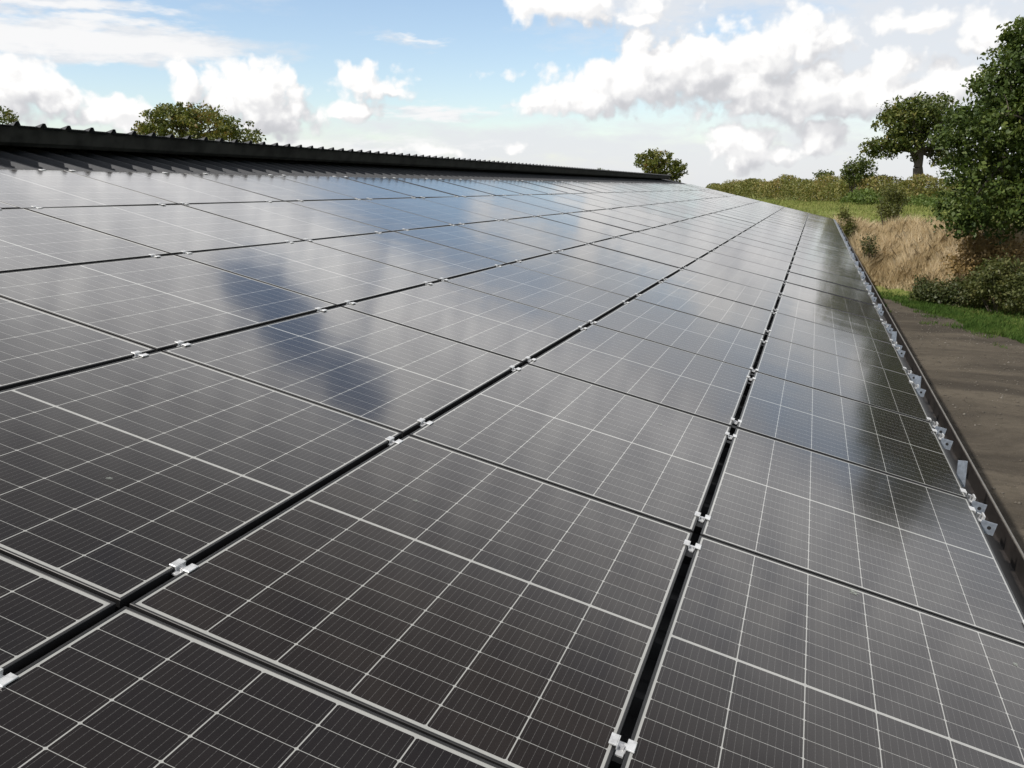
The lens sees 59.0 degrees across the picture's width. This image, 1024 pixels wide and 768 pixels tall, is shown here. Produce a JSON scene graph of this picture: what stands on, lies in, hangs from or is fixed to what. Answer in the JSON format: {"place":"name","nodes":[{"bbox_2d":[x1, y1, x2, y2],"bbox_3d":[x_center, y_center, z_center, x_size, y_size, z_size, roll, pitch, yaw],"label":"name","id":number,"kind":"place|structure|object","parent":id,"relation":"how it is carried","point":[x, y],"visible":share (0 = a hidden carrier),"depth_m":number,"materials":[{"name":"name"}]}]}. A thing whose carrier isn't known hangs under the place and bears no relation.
{"place":"outdoors","nodes":[
{"label":"outdoors","id":0,"kind":"place"},
{"bbox_2d":[0,0,1023,187],"label":"sky","id":1,"kind":"structure","parent":0,"point":[740,90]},
{"bbox_2d":[746,188,1023,331],"bbox_3d":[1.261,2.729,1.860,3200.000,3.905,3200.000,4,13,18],"label":"ground","id":2,"kind":"structure","parent":0,"point":[878,288],"depth_m":39.78,"materials":[{"name":"green plant"}]},
{"bbox_2d":[131,100,266,143],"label":"maple tree","id":3,"kind":"object","parent":2,"relation":"on","point":[190,120],"visible":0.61,"depth_m":53.23,"materials":[{"name":"green plant"}]},
{"bbox_2d":[0,121,1023,753],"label":"barn","id":4,"kind":"structure","parent":2,"relation":"on","point":[44,147],"depth_m":9.82,"materials":[{"name":"black metal"}]},
{"bbox_2d":[0,553,115,675],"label":"solar panel","id":5,"kind":"object","parent":4,"relation":"attached to","point":[42,613],"visible":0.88,"depth_m":2.03,"materials":[{"name":"glass"}]},
{"bbox_2d":[0,297,154,390],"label":"solar panel","id":6,"kind":"object","parent":4,"relation":"attached to","point":[36,345],"visible":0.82,"depth_m":3.65,"materials":[{"name":"glass"}]},
{"bbox_2d":[0,208,169,272],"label":"solar panel","id":7,"kind":"object","parent":4,"relation":"attached to","point":[30,240],"visible":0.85,"depth_m":5.26,"materials":[{"name":"glass"}]},
{"bbox_2d":[0,169,176,208],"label":"solar panel","id":8,"kind":"object","parent":4,"relation":"attached to","point":[24,188],"visible":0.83,"depth_m":6.84,"materials":[{"name":"glass"}]},
{"bbox_2d":[25,205,302,254],"bbox_3d":[-2.399,-1.114,6.465,1.148,0.038,1.545,18,16,14],"label":"solar panel","id":9,"kind":"object","parent":4,"relation":"attached to","point":[174,229],"visible":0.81,"depth_m":6.33,"materials":[{"name":"glass"}]},
{"bbox_2d":[0,255,335,351],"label":"solar panel","id":10,"kind":"object","parent":4,"relation":"attached to","point":[161,303],"visible":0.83,"depth_m":4.57,"materials":[{"name":"glass"}]},
{"bbox_2d":[66,170,281,204],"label":"solar panel","id":11,"kind":"object","parent":4,"relation":"attached to","point":[177,188],"visible":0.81,"depth_m":8.10,"materials":[{"name":"laminate"}]},
{"bbox_2d":[169,558,198,575],"bbox_3d":[-0.847,0.496,2.316,0.340,0.069,0.055,17,17,14],"label":"clamp","id":12,"kind":"object","parent":4,"relation":"attached to","point":[179,565],"visible":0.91,"depth_m":2.31,"materials":[{"name":"metal"}]},
{"bbox_2d":[0,351,401,611],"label":"solar panel","id":13,"kind":"object","parent":4,"relation":"attached to","point":[126,483],"visible":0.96,"depth_m":2.85,"materials":[{"name":"glass"}]},
{"bbox_2d":[0,606,502,767],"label":"solar panel","id":14,"kind":"object","parent":4,"relation":"attached to","point":[125,687],"visible":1,"depth_m":1.83,"materials":[{"name":"laminate"}]},
{"bbox_2d":[186,173,354,200],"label":"solar panel","id":15,"kind":"object","parent":4,"relation":"attached to","point":[276,187],"visible":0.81,"depth_m":9.56,"materials":[{"name":"laminate"}]},
{"bbox_2d":[181,201,390,240],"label":"solar panel","id":16,"kind":"object","parent":4,"relation":"attached to","point":[300,222],"visible":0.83,"depth_m":7.80,"materials":[{"name":"laminate"}]},
{"bbox_2d":[175,241,439,306],"bbox_3d":[-1.315,-0.773,6.172,1.148,0.038,1.545,18,17,14],"label":"solar panel","id":17,"kind":"object","parent":4,"relation":"attached to","point":[337,278],"visible":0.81,"depth_m":6.04,"materials":[{"name":"laminate"}]},
{"bbox_2d":[162,306,521,438],"bbox_3d":[-0.720,-0.116,4.433,1.148,0.036,1.545,17,17,14],"label":"solar panel","id":18,"kind":"object","parent":4,"relation":"attached to","point":[402,379],"visible":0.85,"depth_m":4.25,"materials":[{"name":"laminate"}]},
{"bbox_2d":[273,175,415,198],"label":"solar panel","id":19,"kind":"object","parent":4,"relation":"attached to","point":[348,187],"visible":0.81,"depth_m":11.03,"materials":[{"name":"glass"}]},
{"bbox_2d":[286,199,452,231],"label":"solar panel","id":20,"kind":"object","parent":4,"relation":"attached to","point":[378,215],"visible":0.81,"depth_m":9.27,"materials":[{"name":"glass"}]},
{"bbox_2d":[338,176,459,197],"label":"solar panel","id":21,"kind":"object","parent":4,"relation":"attached to","point":[406,188],"visible":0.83,"depth_m":12.46,"materials":[{"name":"glass"}]},
{"bbox_2d":[309,232,506,281],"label":"solar panel","id":22,"kind":"object","parent":4,"relation":"attached to","point":[418,256],"visible":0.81,"depth_m":7.51,"materials":[{"name":"glass"}]},
{"bbox_2d":[129,435,692,767],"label":"solar panel","id":23,"kind":"object","parent":4,"relation":"attached to","point":[496,614],"visible":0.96,"depth_m":2.41,"materials":[{"name":"glass"}]},
{"bbox_2d":[362,198,498,224],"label":"solar panel","id":24,"kind":"object","parent":4,"relation":"attached to","point":[438,211],"visible":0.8,"depth_m":10.73,"materials":[{"name":"glass"}]},
{"bbox_2d":[392,178,495,196],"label":"solar panel","id":25,"kind":"object","parent":4,"relation":"attached to","point":[445,187],"visible":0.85,"depth_m":13.91,"materials":[{"name":"glass"}]},
{"bbox_2d":[341,281,588,366],"bbox_3d":[-0.230,-0.431,5.880,1.148,0.037,1.545,17,17,14],"label":"solar panel","id":26,"kind":"object","parent":4,"relation":"attached to","point":[514,330],"visible":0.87,"depth_m":5.73,"materials":[{"name":"glass"}]},
{"bbox_2d":[394,225,551,263],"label":"solar panel","id":27,"kind":"object","parent":4,"relation":"attached to","point":[507,251],"visible":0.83,"depth_m":8.97,"materials":[{"name":"glass"}]},
{"bbox_2d":[420,196,535,219],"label":"solar panel","id":28,"kind":"object","parent":4,"relation":"attached to","point":[481,208],"visible":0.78,"depth_m":12.21,"materials":[{"name":"glass"}]},
{"bbox_2d":[432,178,523,195],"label":"solar panel","id":29,"kind":"object","parent":4,"relation":"attached to","point":[481,187],"visible":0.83,"depth_m":15.37,"materials":[{"name":"glass"}]},
{"bbox_2d":[466,179,547,194],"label":"solar panel","id":30,"kind":"object","parent":4,"relation":"attached to","point":[510,187],"visible":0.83,"depth_m":16.82,"materials":[{"name":"glass"}]},
{"bbox_2d":[466,196,563,216],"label":"solar panel","id":31,"kind":"object","parent":4,"relation":"attached to","point":[519,206],"visible":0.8,"depth_m":13.66,"materials":[{"name":"glass"}]},
{"bbox_2d":[457,220,587,251],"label":"solar panel","id":32,"kind":"object","parent":4,"relation":"attached to","point":[528,236],"visible":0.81,"depth_m":10.43,"materials":[{"name":"glass"}]},
{"bbox_2d":[497,180,567,193],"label":"solar panel","id":33,"kind":"object","parent":4,"relation":"attached to","point":[532,186],"visible":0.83,"depth_m":18.29,"materials":[{"name":"glass"}]},
{"bbox_2d":[444,264,630,325],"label":"solar panel","id":34,"kind":"object","parent":4,"relation":"attached to","point":[557,295],"visible":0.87,"depth_m":7.22,"materials":[{"name":"glass"}]},
{"bbox_2d":[501,195,586,213],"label":"solar panel","id":35,"kind":"object","parent":4,"relation":"attached to","point":[547,204],"visible":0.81,"depth_m":15.11,"materials":[{"name":"glass"}]},
{"bbox_2d":[519,180,584,193],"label":"solar panel","id":36,"kind":"object","parent":4,"relation":"attached to","point":[555,187],"visible":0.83,"depth_m":19.69,"materials":[{"name":"glass"}]},
{"bbox_2d":[503,217,613,243],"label":"solar panel","id":37,"kind":"object","parent":4,"relation":"attached to","point":[564,230],"visible":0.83,"depth_m":11.89,"materials":[{"name":"glass"}]},
{"bbox_2d":[529,194,605,210],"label":"solar panel","id":38,"kind":"object","parent":4,"relation":"attached to","point":[569,202],"visible":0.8,"depth_m":16.54,"materials":[{"name":"glass"}]},
{"bbox_2d":[409,364,730,537],"bbox_3d":[0.365,0.225,4.140,1.148,0.037,1.545,17,17,14],"label":"solar panel","id":39,"kind":"object","parent":4,"relation":"attached to","point":[652,460],"visible":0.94,"depth_m":3.94,"materials":[{"name":"glass"}]},
{"bbox_2d":[512,253,659,300],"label":"solar panel","id":40,"kind":"object","parent":4,"relation":"attached to","point":[603,277],"visible":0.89,"depth_m":8.69,"materials":[{"name":"glass"}]},
{"bbox_2d":[538,214,633,237],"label":"solar panel","id":41,"kind":"object","parent":4,"relation":"attached to","point":[591,225],"visible":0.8,"depth_m":13.33,"materials":[{"name":"glass"}]},
{"bbox_2d":[551,194,622,208],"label":"solar panel","id":42,"kind":"object","parent":4,"relation":"attached to","point":[590,201],"visible":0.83,"depth_m":17.99,"materials":[{"name":"glass"}]},
{"bbox_2d":[574,193,636,206],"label":"solar panel","id":43,"kind":"object","parent":4,"relation":"attached to","point":[602,199],"visible":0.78,"depth_m":19.47,"materials":[{"name":"glass"}]},
{"bbox_2d":[566,211,651,231],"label":"solar panel","id":44,"kind":"object","parent":4,"relation":"attached to","point":[613,221],"visible":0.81,"depth_m":14.78,"materials":[{"name":"glass"}]},
{"bbox_2d":[557,244,680,281],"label":"solar panel","id":45,"kind":"object","parent":4,"relation":"attached to","point":[625,262],"visible":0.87,"depth_m":10.13,"materials":[{"name":"glass"}]},
{"bbox_2d":[590,193,649,205],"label":"solar panel","id":46,"kind":"object","parent":4,"relation":"attached to","point":[621,199],"visible":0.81,"depth_m":20.90,"materials":[{"name":"glass"}]},
{"bbox_2d":[608,732,637,767],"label":"clamp","id":47,"kind":"object","parent":4,"relation":"attached to","point":[621,749],"visible":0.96,"depth_m":2.02,"materials":[{"name":"metal"}]},
{"bbox_2d":[590,209,665,227],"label":"solar panel","id":48,"kind":"object","parent":4,"relation":"attached to","point":[630,218],"visible":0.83,"depth_m":16.25,"materials":[{"name":"glass"}]},
{"bbox_2d":[527,324,751,429],"bbox_3d":[0.854,-0.089,5.588,1.148,0.036,1.545,17,17,14],"label":"solar panel","id":49,"kind":"object","parent":4,"relation":"attached to","point":[711,389],"visible":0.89,"depth_m":5.43,"materials":[{"name":"glass"}]},
{"bbox_2d":[591,237,696,268],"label":"solar panel","id":50,"kind":"object","parent":4,"relation":"attached to","point":[648,252],"visible":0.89,"depth_m":11.58,"materials":[{"name":"glass"}]},
{"bbox_2d":[610,207,677,223],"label":"solar panel","id":51,"kind":"object","parent":4,"relation":"attached to","point":[657,218],"visible":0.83,"depth_m":17.75,"materials":[{"name":"laminate"}]},
{"bbox_2d":[626,206,688,220],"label":"solar panel","id":52,"kind":"object","parent":4,"relation":"attached to","point":[658,213],"visible":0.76,"depth_m":19.20,"materials":[{"name":"laminate"}]},
{"bbox_2d":[617,232,709,258],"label":"solar panel","id":53,"kind":"object","parent":4,"relation":"attached to","point":[666,245],"visible":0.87,"depth_m":13.05,"materials":[{"name":"laminate"}]},
{"bbox_2d":[641,205,697,218],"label":"solar panel","id":54,"kind":"object","parent":4,"relation":"attached to","point":[669,211],"visible":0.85,"depth_m":20.60,"materials":[{"name":"laminate"}]},
{"bbox_2d":[593,299,763,369],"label":"solar panel","id":55,"kind":"object","parent":4,"relation":"attached to","point":[736,346],"visible":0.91,"depth_m":6.92,"materials":[{"name":"laminate"}]},
{"bbox_2d":[639,228,719,251],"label":"solar panel","id":56,"kind":"object","parent":4,"relation":"attached to","point":[683,239],"visible":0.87,"depth_m":14.52,"materials":[{"name":"laminate"}]},
{"bbox_2d":[656,225,727,245],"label":"solar panel","id":57,"kind":"object","parent":4,"relation":"attached to","point":[695,234],"visible":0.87,"depth_m":15.98,"materials":[{"name":"laminate"}]},
{"bbox_2d":[669,222,735,239],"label":"solar panel","id":58,"kind":"object","parent":4,"relation":"attached to","point":[705,230],"visible":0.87,"depth_m":17.42,"materials":[{"name":"laminate"}]},
{"bbox_2d":[634,282,772,335],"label":"solar panel","id":59,"kind":"object","parent":4,"relation":"attached to","point":[714,308],"visible":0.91,"depth_m":8.38,"materials":[{"name":"laminate"}]},
{"bbox_2d":[680,219,740,235],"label":"solar panel","id":60,"kind":"object","parent":4,"relation":"attached to","point":[712,227],"visible":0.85,"depth_m":18.89,"materials":[{"name":"laminate"}]},
{"bbox_2d":[692,217,746,231],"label":"solar panel","id":61,"kind":"object","parent":4,"relation":"attached to","point":[721,224],"visible":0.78,"depth_m":20.34,"materials":[{"name":"laminate"}]},
{"bbox_2d":[663,269,778,310],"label":"solar panel","id":62,"kind":"object","parent":4,"relation":"attached to","point":[730,290],"visible":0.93,"depth_m":9.84,"materials":[{"name":"laminate"}]},
{"bbox_2d":[683,259,783,296],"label":"solar panel","id":63,"kind":"object","parent":4,"relation":"attached to","point":[731,274],"visible":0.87,"depth_m":11.31,"materials":[{"name":"glass"}]},
{"bbox_2d":[700,252,786,280],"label":"solar panel","id":64,"kind":"object","parent":4,"relation":"attached to","point":[750,267],"visible":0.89,"depth_m":12.76,"materials":[{"name":"glass"}]},
{"bbox_2d":[712,245,789,271],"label":"solar panel","id":65,"kind":"object","parent":4,"relation":"attached to","point":[754,257],"visible":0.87,"depth_m":14.24,"materials":[{"name":"glass"}]},
{"bbox_2d":[723,240,792,262],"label":"solar panel","id":66,"kind":"object","parent":4,"relation":"attached to","point":[760,251],"visible":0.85,"depth_m":15.71,"materials":[{"name":"glass"}]},
{"bbox_2d":[732,236,794,255],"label":"solar panel","id":67,"kind":"object","parent":4,"relation":"attached to","point":[739,239],"visible":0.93,"depth_m":17.13,"materials":[{"name":"glass"}]},
{"bbox_2d":[738,232,796,249],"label":"solar panel","id":68,"kind":"object","parent":4,"relation":"attached to","point":[768,241],"visible":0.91,"depth_m":18.58,"materials":[{"name":"glass"}]},
{"bbox_2d":[744,229,797,245],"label":"solar panel","id":69,"kind":"object","parent":4,"relation":"attached to","point":[769,236],"visible":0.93,"depth_m":20.03,"materials":[{"name":"laminate"}]},
{"bbox_2d":[621,536,1023,767],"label":"solar panel","id":70,"kind":"object","parent":4,"relation":"attached to","point":[763,662],"visible":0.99,"depth_m":2.50,"materials":[{"name":"glass"}]},
{"bbox_2d":[800,239,849,254],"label":"solar panel","id":71,"kind":"object","parent":4,"relation":"attached to","point":[825,246],"visible":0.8,"depth_m":21.20,"materials":[{"name":"laminate"}]},
{"bbox_2d":[798,242,852,259],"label":"solar panel","id":72,"kind":"object","parent":4,"relation":"attached to","point":[828,251],"visible":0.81,"depth_m":19.73,"materials":[{"name":"laminate"}]},
{"bbox_2d":[797,246,855,265],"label":"solar panel","id":73,"kind":"object","parent":4,"relation":"attached to","point":[825,255],"visible":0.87,"depth_m":18.30,"materials":[{"name":"laminate"}]},
{"bbox_2d":[795,251,858,272],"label":"solar panel","id":74,"kind":"object","parent":4,"relation":"attached to","point":[822,260],"visible":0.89,"depth_m":16.85,"materials":[{"name":"laminate"}]},
{"bbox_2d":[792,257,862,280],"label":"solar panel","id":75,"kind":"object","parent":4,"relation":"attached to","point":[826,268],"visible":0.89,"depth_m":15.38,"materials":[{"name":"laminate"}]},
{"bbox_2d":[789,264,867,291],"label":"solar panel","id":76,"kind":"object","parent":4,"relation":"attached to","point":[829,277],"visible":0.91,"depth_m":13.90,"materials":[{"name":"laminate"}]},
{"bbox_2d":[786,272,874,304],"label":"solar panel","id":77,"kind":"object","parent":4,"relation":"attached to","point":[831,288],"visible":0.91,"depth_m":12.44,"materials":[{"name":"laminate"}]},
{"bbox_2d":[782,282,882,321],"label":"solar panel","id":78,"kind":"object","parent":4,"relation":"attached to","point":[840,303],"visible":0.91,"depth_m":11.00,"materials":[{"name":"laminate"}]},
{"bbox_2d":[776,295,892,343],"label":"solar panel","id":79,"kind":"object","parent":4,"relation":"attached to","point":[836,319],"visible":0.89,"depth_m":9.55,"materials":[{"name":"laminate"}]},
{"bbox_2d":[768,313,907,374],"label":"solar panel","id":80,"kind":"object","parent":4,"relation":"attached to","point":[845,344],"visible":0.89,"depth_m":8.10,"materials":[{"name":"laminate"}]},
{"bbox_2d":[755,336,930,421],"bbox_3d":[2.428,-0.063,6.743,1.148,0.036,1.545,17,17,14],"label":"solar panel","id":81,"kind":"object","parent":4,"relation":"attached to","point":[879,387],"visible":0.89,"depth_m":6.61,"materials":[{"name":"laminate"}]},
{"bbox_2d":[736,372,967,498],"bbox_3d":[1.939,0.252,5.295,1.148,0.037,1.545,18,17,14],"label":"solar panel","id":82,"kind":"object","parent":4,"relation":"attached to","point":[901,446],"visible":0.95,"depth_m":5.13,"materials":[{"name":"glass"}]},
{"bbox_2d":[700,428,1023,645],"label":"solar panel","id":83,"kind":"object","parent":4,"relation":"attached to","point":[929,550],"visible":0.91,"depth_m":3.64,"materials":[{"name":"glass"}]},
{"bbox_2d":[957,460,967,486],"bbox_3d":[2.513,0.491,5.067,0.048,0.150,0.080,5,13,20],"label":"bracket","id":84,"kind":"object","parent":4,"relation":"attached to","point":[961,470],"visible":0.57,"depth_m":5.03,"materials":[{"name":"metal"}]},
{"bbox_2d":[960,488,986,513],"bbox_3d":[2.184,0.553,4.551,0.368,0.088,0.070,18,17,14],"label":"eave bracket","id":85,"kind":"object","parent":4,"relation":"attached to","point":[979,507],"visible":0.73,"depth_m":4.49,"materials":[{"name":"metal"}]},
{"bbox_2d":[968,506,997,535],"bbox_3d":[2.097,0.609,4.295,0.368,0.088,0.070,18,17,14],"label":"eave bracket","id":86,"kind":"object","parent":4,"relation":"attached to","point":[988,528],"visible":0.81,"depth_m":4.23,"materials":[{"name":"metal"}]},
{"bbox_2d":[633,148,688,181],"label":"ash tree","id":87,"kind":"object","parent":2,"relation":"on","point":[657,163],"visible":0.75,"depth_m":72.97,"materials":[{"name":"green plant"}]},
{"bbox_2d":[837,204,860,240],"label":"young bush","id":88,"kind":"object","parent":2,"relation":"on","point":[847,227],"visible":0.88,"depth_m":44.38,"materials":[{"name":"green plant"}]},
{"bbox_2d":[705,173,995,202],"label":"hedge","id":89,"kind":"object","parent":2,"relation":"on","point":[833,189],"visible":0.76,"depth_m":100.33,"materials":[{"name":"green plant"}]},
{"bbox_2d":[837,154,878,201],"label":"field shrub","id":90,"kind":"object","parent":2,"relation":"on","point":[854,170],"visible":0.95,"depth_m":88.66,"materials":[{"name":"green plant"}]},
{"bbox_2d":[839,187,885,204],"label":"nettle patch","id":91,"kind":"object","parent":2,"relation":"on","point":[860,195],"visible":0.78,"depth_m":82.03,"materials":[{"name":"green plant"}]},
{"bbox_2d":[856,233,880,262],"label":"weed clump","id":92,"kind":"object","parent":2,"relation":"on","point":[870,250],"visible":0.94,"depth_m":41.27,"materials":[{"name":"green plant"}]},
{"bbox_2d":[750,198,1022,224],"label":"field grass","id":93,"kind":"structure","parent":2,"relation":"on","point":[825,206],"depth_m":69.83,"materials":[{"name":"green plant"}]},
{"bbox_2d":[873,179,912,224],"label":"gorse bush","id":94,"kind":"object","parent":2,"relation":"on","point":[895,198],"visible":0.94,"depth_m":44.03,"materials":[{"name":"green plant"}]},
{"bbox_2d":[858,91,971,197],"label":"oak tree","id":95,"kind":"object","parent":2,"relation":"on","point":[910,127],"visible":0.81,"depth_m":82.39,"materials":[{"name":"green plant"}]},
{"bbox_2d":[832,212,1023,304],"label":"dry grass","id":96,"kind":"structure","parent":2,"relation":"on","point":[914,246],"depth_m":40.23,"materials":[{"name":"plant"}]},
{"bbox_2d":[900,190,966,207],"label":"nettle patch","id":97,"kind":"object","parent":2,"relation":"on","point":[927,201],"visible":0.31,"depth_m":72.31,"materials":[{"name":"green plant"}]},
{"bbox_2d":[877,286,1023,348],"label":"verge grass","id":98,"kind":"structure","parent":2,"relation":"on","point":[975,321],"depth_m":31.65,"materials":[{"name":"green plant"}]},
{"bbox_2d":[907,270,995,308],"bbox_3d":[17.031,-3.659,35.682,2.548,1.427,4.933,-3,13,-14],"label":"bramble patch","id":99,"kind":"object","parent":2,"relation":"on","point":[938,292],"visible":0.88,"depth_m":35.22,"materials":[{"name":"green plant"}]},
{"bbox_2d":[923,15,1023,247],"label":"broadleaf tree","id":100,"kind":"object","parent":2,"relation":"on","point":[998,105],"visible":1,"depth_m":33.76,"materials":[{"name":"green plant"}]},
{"bbox_2d":[938,231,1023,278],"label":"bracken clump","id":101,"kind":"object","parent":2,"relation":"on","point":[979,249],"visible":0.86,"depth_m":35.56,"materials":[{"name":"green plant"}]},
{"bbox_2d":[955,250,1023,314],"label":"bramble patch","id":102,"kind":"object","parent":2,"relation":"on","point":[992,282],"visible":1,"depth_m":32.54,"materials":[{"name":"green plant"}]},
{"bbox_2d":[879,295,1023,552],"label":"dirt track","id":103,"kind":"structure","parent":0,"point":[1005,439],"depth_m":20.12,"materials":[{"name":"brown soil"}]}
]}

